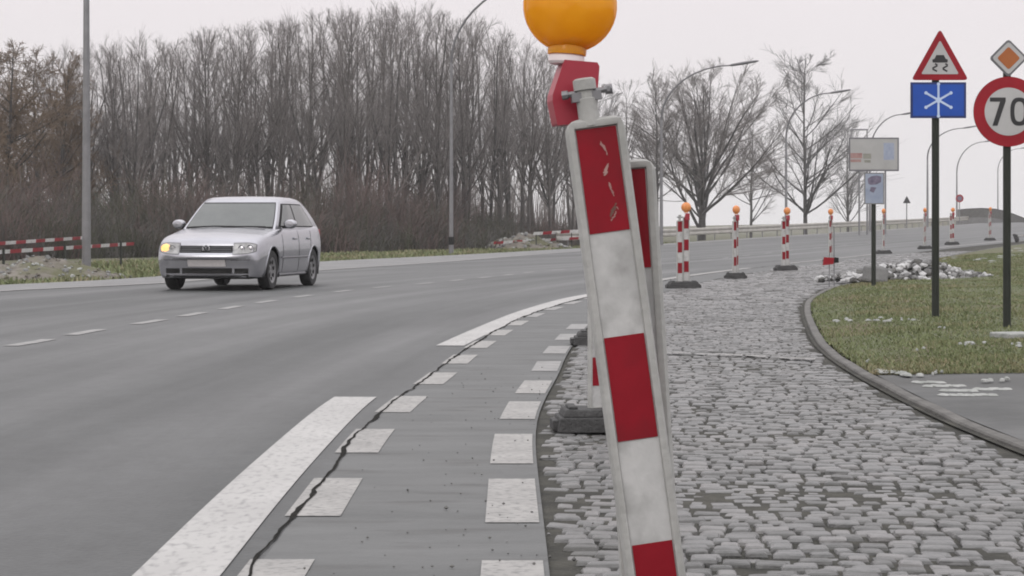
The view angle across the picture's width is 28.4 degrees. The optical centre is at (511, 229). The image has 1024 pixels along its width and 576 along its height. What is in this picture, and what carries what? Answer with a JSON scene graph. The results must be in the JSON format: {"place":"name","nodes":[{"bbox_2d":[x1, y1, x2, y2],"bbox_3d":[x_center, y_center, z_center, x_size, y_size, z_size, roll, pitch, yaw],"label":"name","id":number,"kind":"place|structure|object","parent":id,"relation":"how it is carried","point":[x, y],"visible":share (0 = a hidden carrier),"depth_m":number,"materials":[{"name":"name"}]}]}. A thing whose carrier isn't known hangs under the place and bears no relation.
{"place":"outdoors","nodes":[
{"label":"outdoors","id":0,"kind":"place"},
{"bbox_2d":[0,223,979,290],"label":"shoulder path","id":1,"kind":"structure","parent":0,"point":[338,264],"depth_m":57.81,"materials":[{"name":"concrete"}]},
{"bbox_2d":[0,221,1022,440],"bbox_3d":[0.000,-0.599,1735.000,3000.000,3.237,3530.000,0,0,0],"label":"ground","id":2,"kind":"structure","parent":0,"point":[709,237],"depth_m":343.13,"materials":[{"name":"brown soil"}]},
{"bbox_2d":[0,72,31,203],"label":"brown tree","id":3,"kind":"object","parent":2,"relation":"on","point":[1,145],"visible":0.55,"depth_m":84.55,"materials":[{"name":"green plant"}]},
{"bbox_2d":[0,37,81,206],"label":"brown tree","id":4,"kind":"object","parent":2,"relation":"on","point":[11,111],"visible":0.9,"depth_m":87.91,"materials":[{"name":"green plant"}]},
{"bbox_2d":[0,44,105,211],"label":"brown tree","id":5,"kind":"object","parent":2,"relation":"on","point":[38,74],"visible":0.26,"depth_m":95.31,"materials":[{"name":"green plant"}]},
{"bbox_2d":[16,37,99,201],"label":"poplar tree","id":6,"kind":"object","parent":2,"relation":"on","point":[53,79],"visible":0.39,"depth_m":93.18,"materials":[{"name":"brown plant"}]},
{"bbox_2d":[0,236,133,264],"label":"plank barrier","id":7,"kind":"object","parent":2,"relation":"on","point":[3,251],"visible":0.81,"depth_m":48.04,"materials":[{"name":"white plastic"}]},
{"bbox_2d":[0,255,136,281],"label":"soil heap","id":8,"kind":"object","parent":2,"relation":"on","point":[36,267],"visible":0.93,"depth_m":40.06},
{"bbox_2d":[15,48,137,210],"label":"brown tree","id":9,"kind":"object","parent":2,"relation":"on","point":[67,79],"visible":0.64,"depth_m":91.99,"materials":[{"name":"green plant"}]},
{"bbox_2d":[34,52,129,198],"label":"poplar tree","id":10,"kind":"object","parent":2,"relation":"on","point":[91,138],"visible":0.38,"depth_m":94.03,"materials":[{"name":"brown plant"}]},
{"bbox_2d":[82,0,90,265],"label":"street lamp","id":11,"kind":"object","parent":2,"relation":"on","point":[86,218],"visible":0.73,"depth_m":49.92,"materials":[{"name":"metal"}]},
{"bbox_2d":[81,38,145,207],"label":"poplar tree","id":12,"kind":"object","parent":2,"relation":"on","point":[112,98],"visible":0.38,"depth_m":100.88,"materials":[{"name":"brown plant"}]},
{"bbox_2d":[79,46,163,207],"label":"poplar tree","id":13,"kind":"object","parent":2,"relation":"on","point":[122,140],"visible":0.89,"depth_m":94.39,"materials":[{"name":"brown plant"}]},
{"bbox_2d":[96,43,166,203],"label":"poplar tree","id":14,"kind":"object","parent":2,"relation":"on","point":[123,100],"visible":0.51,"depth_m":99.54,"materials":[{"name":"brown plant"}]},
{"bbox_2d":[91,24,189,198],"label":"poplar tree","id":15,"kind":"object","parent":2,"relation":"on","point":[136,152],"visible":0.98,"depth_m":94.00,"materials":[{"name":"brown plant"}]},
{"bbox_2d":[99,35,182,200],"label":"poplar tree","id":16,"kind":"object","parent":2,"relation":"on","point":[158,59],"visible":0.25,"depth_m":111.80,"materials":[{"name":"brown plant"}]},
{"bbox_2d":[97,41,196,200],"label":"poplar tree","id":17,"kind":"object","parent":2,"relation":"on","point":[152,134],"visible":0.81,"depth_m":95.80,"materials":[{"name":"brown plant"}]},
{"bbox_2d":[117,35,190,190],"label":"poplar tree","id":18,"kind":"object","parent":2,"relation":"on","point":[150,69],"visible":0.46,"depth_m":101.14,"materials":[{"name":"brown plant"}]},
{"bbox_2d":[146,40,200,195],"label":"poplar tree","id":19,"kind":"object","parent":2,"relation":"on","point":[173,156],"visible":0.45,"depth_m":106.09,"materials":[{"name":"brown plant"}]},
{"bbox_2d":[159,38,225,192],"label":"poplar tree","id":20,"kind":"object","parent":2,"relation":"on","point":[178,141],"visible":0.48,"depth_m":100.86,"materials":[{"name":"brown plant"}]},
{"bbox_2d":[158,41,238,203],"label":"poplar tree","id":21,"kind":"object","parent":2,"relation":"on","point":[192,161],"visible":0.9,"depth_m":97.12,"materials":[{"name":"brown plant"}]},
{"bbox_2d":[155,25,250,193],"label":"poplar tree","id":22,"kind":"object","parent":2,"relation":"on","point":[215,58],"visible":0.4,"depth_m":105.94,"materials":[{"name":"brown plant"}]},
{"bbox_2d":[169,37,244,193],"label":"poplar tree","id":23,"kind":"object","parent":2,"relation":"on","point":[217,96],"visible":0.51,"depth_m":101.00,"materials":[{"name":"brown plant"}]},
{"bbox_2d":[149,26,272,197],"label":"poplar tree","id":24,"kind":"object","parent":2,"relation":"on","point":[206,147],"visible":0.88,"depth_m":96.92,"materials":[{"name":"brown plant"}]},
{"bbox_2d":[182,35,262,196],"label":"poplar tree","id":25,"kind":"object","parent":2,"relation":"on","point":[226,104],"visible":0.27,"depth_m":108.50,"materials":[{"name":"brown plant"}]},
{"bbox_2d":[188,27,280,196],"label":"poplar tree","id":26,"kind":"object","parent":2,"relation":"on","point":[237,146],"visible":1,"depth_m":96.16,"materials":[{"name":"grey plant"}]},
{"bbox_2d":[196,21,278,196],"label":"poplar tree","id":27,"kind":"object","parent":2,"relation":"on","point":[235,120],"visible":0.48,"depth_m":101.95,"materials":[{"name":"brown plant"}]},
{"bbox_2d":[210,19,291,195],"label":"poplar tree","id":28,"kind":"object","parent":2,"relation":"on","point":[248,160],"visible":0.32,"depth_m":106.57,"materials":[{"name":"brown plant"}]},
{"bbox_2d":[206,22,303,196],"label":"poplar tree","id":29,"kind":"object","parent":2,"relation":"on","point":[255,162],"visible":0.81,"depth_m":97.19,"materials":[{"name":"brown plant"}]},
{"bbox_2d":[230,19,298,196],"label":"poplar tree","id":30,"kind":"object","parent":2,"relation":"on","point":[272,171],"visible":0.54,"depth_m":102.44,"materials":[{"name":"brown plant"}]},
{"bbox_2d":[245,21,295,196],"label":"poplar tree","id":31,"kind":"object","parent":2,"relation":"on","point":[267,173],"visible":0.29,"depth_m":109.07,"materials":[{"name":"brown plant"}]},
{"bbox_2d":[252,18,310,194],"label":"poplar tree","id":32,"kind":"object","parent":2,"relation":"on","point":[284,90],"visible":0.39,"depth_m":108.26,"materials":[{"name":"brown plant"}]},
{"bbox_2d":[242,19,330,196],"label":"poplar tree","id":33,"kind":"object","parent":2,"relation":"on","point":[279,160],"visible":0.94,"depth_m":97.16,"materials":[{"name":"brown plant"}]},
{"bbox_2d":[0,137,579,260],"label":"undergrowth","id":34,"kind":"object","parent":2,"relation":"on","point":[145,227],"visible":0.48,"depth_m":85.40,"materials":[{"name":"brown plant"}]},
{"bbox_2d":[5,131,575,228],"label":"wood","id":35,"kind":"object","parent":2,"relation":"on","point":[542,211],"visible":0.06,"depth_m":143.31,"materials":[{"name":"brown plant"}]},
{"bbox_2d":[260,22,326,197],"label":"poplar tree","id":36,"kind":"object","parent":2,"relation":"on","point":[289,173],"visible":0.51,"depth_m":103.27,"materials":[{"name":"brown plant"}]},
{"bbox_2d":[233,10,372,202],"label":"poplar tree","id":37,"kind":"object","parent":2,"relation":"on","point":[316,166],"visible":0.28,"depth_m":108.57,"materials":[{"name":"brown plant"}]},
{"bbox_2d":[242,8,365,202],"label":"poplar tree","id":38,"kind":"object","parent":2,"relation":"on","point":[310,134],"visible":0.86,"depth_m":98.56,"materials":[{"name":"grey plant"}]},
{"bbox_2d":[273,8,347,202],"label":"poplar tree","id":39,"kind":"object","parent":2,"relation":"on","point":[333,33],"visible":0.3,"depth_m":114.13,"materials":[{"name":"brown plant"}]},
{"bbox_2d":[261,13,361,213],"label":"poplar tree","id":40,"kind":"object","parent":2,"relation":"on","point":[313,168],"visible":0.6,"depth_m":101.83,"materials":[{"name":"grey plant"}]},
{"bbox_2d":[298,9,374,208],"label":"poplar tree","id":41,"kind":"object","parent":2,"relation":"on","point":[344,148],"visible":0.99,"depth_m":97.05,"materials":[{"name":"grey plant"}]},
{"bbox_2d":[0,242,675,284],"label":"verge grass","id":42,"kind":"structure","parent":2,"relation":"on","point":[128,268],"depth_m":62.03,"materials":[{"name":"plant"}]},
{"bbox_2d":[315,0,367,193],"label":"poplar tree","id":43,"kind":"object","parent":2,"relation":"on","point":[340,154],"visible":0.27,"depth_m":108.66,"materials":[{"name":"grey plant"}]},
{"bbox_2d":[301,6,420,195],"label":"poplar tree","id":44,"kind":"object","parent":2,"relation":"on","point":[347,51],"visible":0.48,"depth_m":103.96,"materials":[{"name":"brown plant"}]},
{"bbox_2d":[325,0,410,197],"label":"poplar tree","id":45,"kind":"object","parent":2,"relation":"on","point":[374,57],"visible":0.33,"depth_m":109.79,"materials":[{"name":"brown plant"}]},
{"bbox_2d":[322,10,415,205],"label":"poplar tree","id":46,"kind":"object","parent":2,"relation":"on","point":[358,161],"visible":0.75,"depth_m":98.65,"materials":[{"name":"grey plant"}]},
{"bbox_2d":[350,8,416,209],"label":"poplar tree","id":47,"kind":"object","parent":2,"relation":"on","point":[386,52],"visible":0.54,"depth_m":106.27,"materials":[{"name":"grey plant"}]},
{"bbox_2d":[359,6,416,205],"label":"poplar tree","id":48,"kind":"object","parent":2,"relation":"on","point":[380,34],"visible":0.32,"depth_m":113.28,"materials":[{"name":"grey plant"}]},
{"bbox_2d":[351,8,440,201],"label":"poplar tree","id":49,"kind":"object","parent":2,"relation":"on","point":[389,154],"visible":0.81,"depth_m":101.49,"materials":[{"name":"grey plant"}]},
{"bbox_2d":[362,0,429,199],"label":"poplar tree","id":50,"kind":"object","parent":2,"relation":"on","point":[413,154],"visible":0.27,"depth_m":113.43,"materials":[{"name":"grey plant"}]},
{"bbox_2d":[339,0,483,199],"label":"poplar tree","id":51,"kind":"object","parent":2,"relation":"on","point":[418,109],"visible":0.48,"depth_m":106.96,"materials":[{"name":"brown plant"}]},
{"bbox_2d":[361,1,464,207],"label":"poplar tree","id":52,"kind":"object","parent":2,"relation":"on","point":[401,139],"visible":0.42,"depth_m":108.35,"materials":[{"name":"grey plant"}]},
{"bbox_2d":[392,3,466,223],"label":"poplar tree","id":53,"kind":"object","parent":2,"relation":"on","point":[423,175],"visible":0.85,"depth_m":103.90,"materials":[{"name":"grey plant"}]},
{"bbox_2d":[393,0,466,214],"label":"poplar tree","id":54,"kind":"object","parent":2,"relation":"on","point":[438,191],"visible":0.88,"depth_m":103.05,"materials":[{"name":"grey plant"}]},
{"bbox_2d":[412,11,473,212],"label":"poplar tree","id":55,"kind":"object","parent":2,"relation":"on","point":[447,103],"visible":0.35,"depth_m":109.20,"materials":[{"name":"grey plant"}]},
{"bbox_2d":[411,12,505,208],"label":"poplar tree","id":56,"kind":"object","parent":2,"relation":"on","point":[456,186],"visible":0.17,"depth_m":125.43,"materials":[{"name":"brown plant"}]},
{"bbox_2d":[431,15,501,225],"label":"poplar tree","id":57,"kind":"object","parent":2,"relation":"on","point":[469,153],"visible":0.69,"depth_m":113.08,"materials":[{"name":"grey plant"}]},
{"bbox_2d":[449,0,486,253],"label":"street lamp","id":58,"kind":"object","parent":2,"relation":"on","point":[451,244],"visible":0.93,"depth_m":78.95,"materials":[{"name":"metal"}]},
{"bbox_2d":[418,15,520,220],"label":"poplar tree","id":59,"kind":"object","parent":2,"relation":"on","point":[463,167],"visible":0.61,"depth_m":108.33,"materials":[{"name":"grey plant"}]},
{"bbox_2d":[441,16,501,202],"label":"poplar tree","id":60,"kind":"object","parent":2,"relation":"on","point":[465,105],"visible":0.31,"depth_m":117.89,"materials":[{"name":"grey plant"}]},
{"bbox_2d":[450,19,512,221],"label":"poplar tree","id":61,"kind":"object","parent":2,"relation":"on","point":[481,187],"visible":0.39,"depth_m":119.28,"materials":[{"name":"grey plant"}]},
{"bbox_2d":[447,19,541,219],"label":"poplar tree","id":62,"kind":"object","parent":2,"relation":"on","point":[494,166],"visible":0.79,"depth_m":113.87,"materials":[{"name":"brown plant"}]},
{"bbox_2d":[475,32,526,219],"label":"poplar tree","id":63,"kind":"object","parent":2,"relation":"on","point":[507,200],"visible":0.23,"depth_m":122.52,"materials":[{"name":"brown plant"}]},
{"bbox_2d":[472,33,532,227],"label":"poplar tree","id":64,"kind":"object","parent":2,"relation":"on","point":[503,186],"visible":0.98,"depth_m":110.10,"materials":[{"name":"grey plant"}]},
{"bbox_2d":[488,41,554,229],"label":"poplar tree","id":65,"kind":"object","parent":2,"relation":"on","point":[522,129],"visible":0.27,"depth_m":121.71,"materials":[{"name":"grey plant"}]},
{"bbox_2d":[486,37,563,232],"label":"poplar tree","id":66,"kind":"object","parent":2,"relation":"on","point":[523,173],"visible":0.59,"depth_m":116.05,"materials":[{"name":"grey plant"}]},
{"bbox_2d":[481,232,571,248],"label":"verge soil heap","id":67,"kind":"object","parent":2,"relation":"on","point":[531,241],"visible":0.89,"depth_m":100.72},
{"bbox_2d":[494,43,559,233],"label":"poplar tree","id":68,"kind":"object","parent":2,"relation":"on","point":[532,168],"visible":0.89,"depth_m":112.88,"materials":[{"name":"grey plant"}]},
{"bbox_2d":[498,45,567,229],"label":"poplar tree","id":69,"kind":"object","parent":2,"relation":"on","point":[544,182],"visible":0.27,"depth_m":118.81,"materials":[{"name":"brown plant"}]},
{"bbox_2d":[515,55,567,236],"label":"poplar tree","id":70,"kind":"object","parent":2,"relation":"on","point":[548,161],"visible":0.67,"depth_m":113.88,"materials":[{"name":"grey plant"}]},
{"bbox_2d":[536,70,569,222],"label":"poplar tree","id":71,"kind":"object","parent":2,"relation":"on","point":[554,186],"visible":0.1,"depth_m":124.53,"materials":[{"name":"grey plant"}]},
{"bbox_2d":[598,78,646,158],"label":"bare tree","id":72,"kind":"object","parent":2,"relation":"on","point":[632,124],"visible":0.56,"depth_m":149.84,"materials":[{"name":"brown plant"}]},
{"bbox_2d":[608,70,696,216],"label":"bare tree","id":73,"kind":"object","parent":2,"relation":"on","point":[667,126],"visible":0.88,"depth_m":149.58,"materials":[{"name":"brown plant"}]},
{"bbox_2d":[599,57,807,240],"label":"spreading tree","id":74,"kind":"object","parent":2,"relation":"on","point":[700,177],"visible":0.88,"depth_m":156.87,"materials":[{"name":"brown plant"}]},
{"bbox_2d":[660,60,758,244],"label":"street lamp","id":75,"kind":"object","parent":2,"relation":"on","point":[661,162],"visible":0.97,"depth_m":107.94,"materials":[{"name":"metal"}]},
{"bbox_2d":[718,102,802,237],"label":"bare tree","id":76,"kind":"object","parent":2,"relation":"on","point":[750,199],"visible":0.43,"depth_m":199.83,"materials":[{"name":"brown plant"}]},
{"bbox_2d":[556,216,968,245],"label":"guard rail","id":77,"kind":"object","parent":2,"relation":"on","point":[712,230],"visible":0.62,"depth_m":143.92,"materials":[{"name":"metal"}]},
{"bbox_2d":[536,241,1023,575],"bbox_3d":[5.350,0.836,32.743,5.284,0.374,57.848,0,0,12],"label":"cobblestones","id":78,"kind":"structure","parent":2,"relation":"on","point":[688,306],"depth_m":8.24,"materials":[{"name":"grey stone"}]},
{"bbox_2d":[550,306,605,432],"bbox_3d":[0.445,0.389,9.598,0.520,1.122,0.308,0,0,-4],"label":"traffic beacon","id":79,"kind":"object","parent":78,"relation":"on","point":[574,418],"visible":0.1,"depth_m":9.49,"materials":[{"name":"rubber"}]},
{"bbox_2d":[665,202,700,287],"bbox_3d":[2.735,0.252,32.379,0.557,1.370,0.330,0,0,-6],"label":"traffic beacon","id":80,"kind":"object","parent":78,"relation":"on","point":[683,254],"visible":1,"depth_m":32.37,"materials":[{"name":"plastic"}]},
{"bbox_2d":[724,205,746,278],"bbox_3d":[4.191,0.235,38.006,0.436,1.370,0.258,0,0,4],"label":"traffic beacon","id":81,"kind":"object","parent":78,"relation":"on","point":[734,274],"visible":1,"depth_m":37.99,"materials":[{"name":"plastic"}]},
{"bbox_2d":[773,207,797,270],"bbox_3d":[5.931,0.205,43.932,0.508,1.370,0.301,0,0,-8],"label":"traffic beacon","id":82,"kind":"object","parent":78,"relation":"on","point":[784,266],"visible":1,"depth_m":43.92,"materials":[{"name":"plastic"}]},
{"bbox_2d":[738,44,903,234],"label":"slender tree","id":83,"kind":"object","parent":2,"relation":"on","point":[805,209],"visible":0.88,"depth_m":171.90,"materials":[{"name":"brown plant"}]},
{"bbox_2d":[821,116,886,231],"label":"bare tree","id":84,"kind":"object","parent":2,"relation":"on","point":[847,203],"visible":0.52,"depth_m":239.79,"materials":[{"name":"brown plant"}]},
{"bbox_2d":[849,129,898,234],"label":"direction board","id":85,"kind":"object","parent":2,"relation":"on","point":[866,154],"visible":0.88,"depth_m":130.88,"materials":[{"name":"metal"}]},
{"bbox_2d":[804,243,1023,453],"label":"kerb","id":86,"kind":"structure","parent":2,"relation":"on","point":[952,417],"depth_m":11.43,"materials":[{"name":"concrete"}]},
{"bbox_2d":[957,208,1023,224],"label":"bridge parapet","id":87,"kind":"structure","parent":2,"relation":"on","point":[977,215],"depth_m":230.74,"materials":[{"name":"concrete"}]},
{"bbox_2d":[0,222,1023,575],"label":"road","id":88,"kind":"structure","parent":0,"point":[130,444],"depth_m":13.64,"materials":[{"name":"grey asphalt"}]},
{"bbox_2d":[158,188,320,289],"bbox_3d":[-4.410,0.120,33.250,2.080,1.669,4.150,0,0,9],"label":"silver car","id":89,"kind":"object","parent":88,"relation":"on","point":[265,242],"visible":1,"depth_m":32.16,"materials":[{"name":"paint"}]},
{"bbox_2d":[132,294,586,575],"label":"road marking lane edge","id":90,"kind":"object","parent":88,"relation":"on","point":[214,535],"visible":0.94,"depth_m":7.26,"materials":[{"name":"paint"}]},
{"bbox_2d":[3,242,870,345],"bbox_3d":[3.992,0.757,51.761,3.523,0.376,79.829,0,0,15],"label":"road marking centre line","id":91,"kind":"object","parent":88,"relation":"on","point":[75,333],"visible":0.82,"depth_m":21.02,"materials":[{"name":"paint"}]},
{"bbox_2d":[0,0,1023,227],"label":"sky","id":92,"kind":"structure","parent":0,"point":[878,46],"materials":[{"name":"white"}]},
{"bbox_2d":[264,239,1023,575],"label":"concrete strip path","id":93,"kind":"structure","parent":0,"point":[444,433],"depth_m":7.76,"materials":[{"name":"grey concrete"}]},
{"bbox_2d":[237,321,527,575],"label":"road marking","id":94,"kind":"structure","parent":93,"relation":"on","point":[331,496],"depth_m":7.49,"materials":[{"name":"paint"}]},
{"bbox_2d":[480,380,551,575],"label":"road marking strip squares","id":95,"kind":"structure","parent":93,"relation":"on","point":[518,497],"depth_m":7.38,"materials":[{"name":"paint"}]},
{"bbox_2d":[248,255,865,575],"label":"road joint line","id":96,"kind":"object","parent":93,"relation":"on","point":[311,494],"visible":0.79,"depth_m":8.21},
{"bbox_2d":[531,324,587,370],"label":"road marking strip squares","id":97,"kind":"structure","parent":93,"relation":"on","point":[546,365],"depth_m":15.71,"materials":[{"name":"paint"}]},
{"bbox_2d":[523,0,685,575],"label":"traffic beacon","id":98,"kind":"object","parent":93,"relation":"on","point":[614,186],"visible":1,"depth_m":3.23,"materials":[{"name":"plastic"}]},
{"bbox_2d":[801,292,1023,454],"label":"kerb gutter path","id":99,"kind":"structure","parent":0,"point":[890,393],"depth_m":11.56,"materials":[{"name":"grey concrete"}]},
{"bbox_2d":[810,244,1023,378],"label":"lawn ground","id":100,"kind":"structure","parent":0,"point":[997,250],"depth_m":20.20,"materials":[{"name":"green plant"}]},
{"bbox_2d":[864,173,883,285],"bbox_3d":[5.369,0.151,30.077,0.293,1.981,0.093,0,0,0],"label":"information sign","id":101,"kind":"object","parent":100,"relation":"on","point":[873,189],"visible":0.85,"depth_m":30.03,"materials":[{"name":"metal"}]},
{"bbox_2d":[814,259,998,282],"bbox_3d":[6.601,0.682,33.589,3.227,0.426,1.680,0,0,-7],"label":"rubble heap","id":102,"kind":"object","parent":100,"relation":"on","point":[915,269],"visible":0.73,"depth_m":33.24,"materials":[{"name":"grey stone"}]},
{"bbox_2d":[833,248,1022,395],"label":"snow","id":103,"kind":"structure","parent":100,"relation":"on","point":[906,373],"depth_m":12.25,"materials":[{"name":"white snow"}]},
{"bbox_2d":[910,31,966,316],"bbox_3d":[4.135,-0.385,19.682,0.547,3.078,0.103,0,0,0],"label":"snowflake sign","id":104,"kind":"object","parent":100,"relation":"on","point":[935,99],"visible":0.97,"depth_m":19.64,"materials":[{"name":"metal"}]},
{"bbox_2d":[973,40,1023,326],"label":"speed limit sign","id":105,"kind":"object","parent":100,"relation":"on","point":[998,111],"visible":0.98,"depth_m":17.59,"materials":[{"name":"metal"}]},
{"bbox_2d":[878,373,1023,440],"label":"side path","id":106,"kind":"structure","parent":0,"point":[1003,412],"depth_m":11.25,"materials":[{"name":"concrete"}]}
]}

